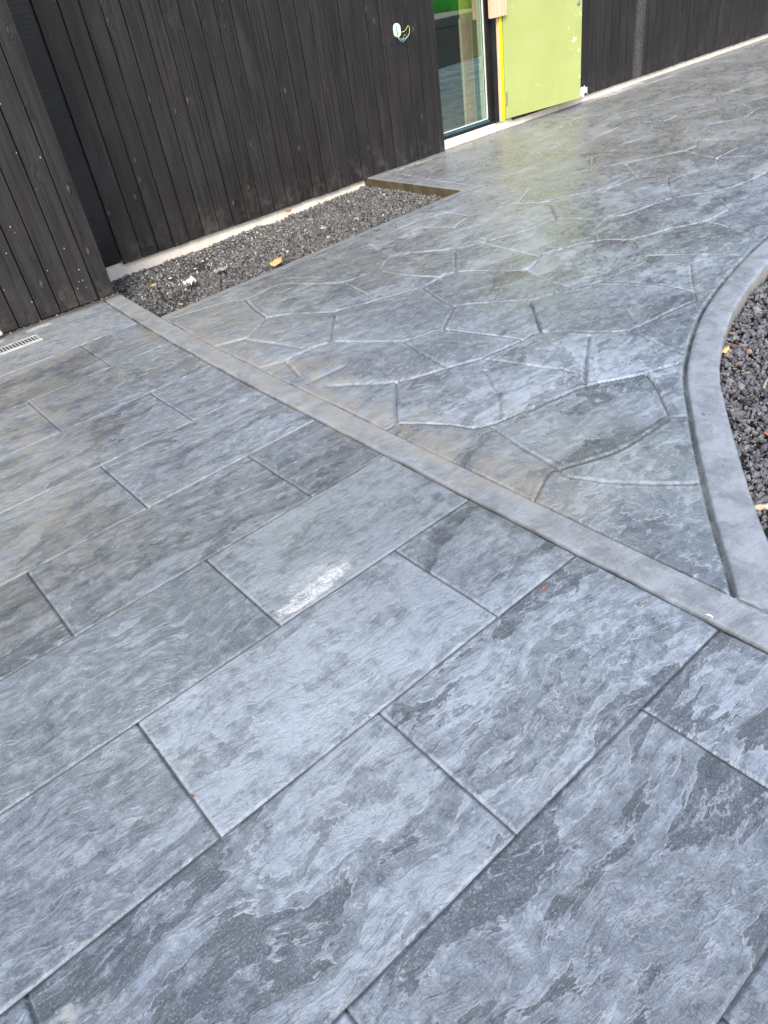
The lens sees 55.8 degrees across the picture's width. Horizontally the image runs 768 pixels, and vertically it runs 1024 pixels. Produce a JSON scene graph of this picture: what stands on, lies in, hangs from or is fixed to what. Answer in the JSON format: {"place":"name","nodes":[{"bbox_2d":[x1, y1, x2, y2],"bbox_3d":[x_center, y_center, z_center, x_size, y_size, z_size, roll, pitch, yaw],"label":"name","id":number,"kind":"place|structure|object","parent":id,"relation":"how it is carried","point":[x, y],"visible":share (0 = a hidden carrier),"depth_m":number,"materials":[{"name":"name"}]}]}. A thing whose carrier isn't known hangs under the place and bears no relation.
{"place":"outdoors","nodes":[
{"label":"outdoors","id":0,"kind":"place"},
{"bbox_2d":[0,292,767,1023],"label":"slab pavement","id":1,"kind":"structure","parent":0,"point":[400,724],"depth_m":1.92,"materials":[{"name":"stone"}]},
{"bbox_2d":[0,334,42,354],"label":"drain grate","id":2,"kind":"object","parent":1,"relation":"in","point":[19,343],"visible":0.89,"depth_m":4.63,"materials":[{"name":"metal"}]},
{"bbox_2d":[364,178,459,200],"bbox_3d":[-0.277,-2.063,5.695,1.188,0.246,3.342,8,40,23],"label":"pavement step","id":3,"kind":"object","parent":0,"point":[418,189],"visible":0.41,"depth_m":6.58,"materials":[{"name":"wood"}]},
{"bbox_2d":[161,38,767,596],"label":"flagstone pavement","id":4,"kind":"structure","parent":0,"point":[523,310],"depth_m":4.18,"materials":[{"name":"grey stone"}]},
{"bbox_2d":[580,86,586,96],"bbox_3d":[2.275,-4.810,8.300,0.165,0.117,0.065,-32,42,-27],"label":"plastic scrap","id":5,"kind":"object","parent":4,"relation":"on","point":[583,90],"visible":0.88,"depth_m":8.29,"materials":[{"name":"white plastic"}]},
{"bbox_2d":[720,275,767,539],"bbox_3d":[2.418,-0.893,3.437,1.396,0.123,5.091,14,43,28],"label":"gravel","id":6,"kind":"structure","parent":0,"point":[743,350],"depth_m":3.15,"materials":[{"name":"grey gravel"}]},
{"bbox_2d":[754,503,767,510],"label":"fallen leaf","id":7,"kind":"object","parent":6,"relation":"on","point":[759,507],"visible":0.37,"depth_m":2.46,"materials":[{"name":"beige plant"}]},
{"bbox_3d":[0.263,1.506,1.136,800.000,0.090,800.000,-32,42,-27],"label":"ground","id":8,"kind":"structure","parent":0,"visible":0},
{"bbox_2d":[111,186,443,317],"bbox_3d":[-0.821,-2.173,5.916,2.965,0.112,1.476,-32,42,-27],"label":"gravel","id":9,"kind":"structure","parent":8,"relation":"on","point":[303,227],"depth_m":6.01,"materials":[{"name":"grey gravel"}]},
{"bbox_2d":[182,276,195,284],"bbox_3d":[-1.437,-1.699,5.338,0.090,0.058,0.109,-23,39,-17],"label":"plastic scrap","id":10,"kind":"object","parent":9,"relation":"on","point":[191,279],"visible":1,"depth_m":5.32,"materials":[{"name":"white plastic"}]},
{"bbox_2d":[214,266,225,272],"bbox_3d":[-1.252,-1.853,5.546,0.114,0.023,0.071,-32,42,-27],"label":"plastic scrap","id":11,"kind":"object","parent":9,"relation":"on","point":[219,269],"visible":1,"depth_m":5.55,"materials":[{"name":"white plastic"}]},
{"bbox_2d":[270,252,283,265],"bbox_3d":[-0.793,-1.895,5.451,0.069,0.022,0.177,22,54,16],"label":"fallen leaf","id":12,"kind":"object","parent":9,"relation":"on","point":[276,261],"visible":1,"depth_m":5.45,"materials":[{"name":"yellow plant"}]},
{"bbox_2d":[0,0,767,332],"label":"timber building","id":13,"kind":"structure","parent":8,"relation":"on","point":[138,134],"depth_m":5.98,"materials":[{"name":"black wood"}]},
{"bbox_2d":[393,23,409,41],"bbox_3d":[0.160,-4.362,6.591,0.159,0.146,0.046,-28,40,-23],"label":"junction box","id":14,"kind":"object","parent":13,"relation":"attached to","point":[396,30],"visible":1,"depth_m":6.57,"materials":[{"name":"white plastic"}]},
{"bbox_2d":[458,17,476,124],"bbox_3d":[0.891,-4.661,7.697,0.166,0.974,0.024,-32,42,-27],"label":"leaning board","id":15,"kind":"object","parent":13,"relation":"on","point":[467,62],"visible":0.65,"depth_m":7.67,"materials":[{"name":"beige wood"}]},
{"bbox_2d":[458,0,477,56],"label":"leaning board","id":16,"kind":"object","parent":13,"relation":"on","point":[467,8],"visible":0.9,"depth_m":7.48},
{"bbox_2d":[444,0,499,139],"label":"window","id":17,"kind":"structure","parent":13,"relation":"in","point":[486,27],"depth_m":7.50,"materials":[{"name":"white plastic"}]},
{"bbox_2d":[473,56,481,120],"bbox_3d":[1.007,-4.585,7.871,0.080,0.614,0.020,-32,42,-27],"label":"leaning board","id":18,"kind":"object","parent":13,"relation":"on","point":[477,86],"visible":0.76,"depth_m":7.86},
{"bbox_2d":[488,0,506,18],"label":"timber plank","id":19,"kind":"object","parent":13,"relation":"attached to","point":[497,8],"visible":1,"depth_m":7.16,"materials":[{"name":"brown wood"}]},
{"bbox_2d":[502,0,581,118],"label":"door","id":20,"kind":"structure","parent":13,"relation":"in","point":[541,39],"depth_m":7.72,"materials":[{"name":"metal"}]},
{"bbox_2d":[684,238,767,613],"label":"kerb band","id":21,"kind":"object","parent":8,"relation":"on","point":[741,538],"visible":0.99,"depth_m":2.72,"materials":[{"name":"grey concrete"}]}
]}

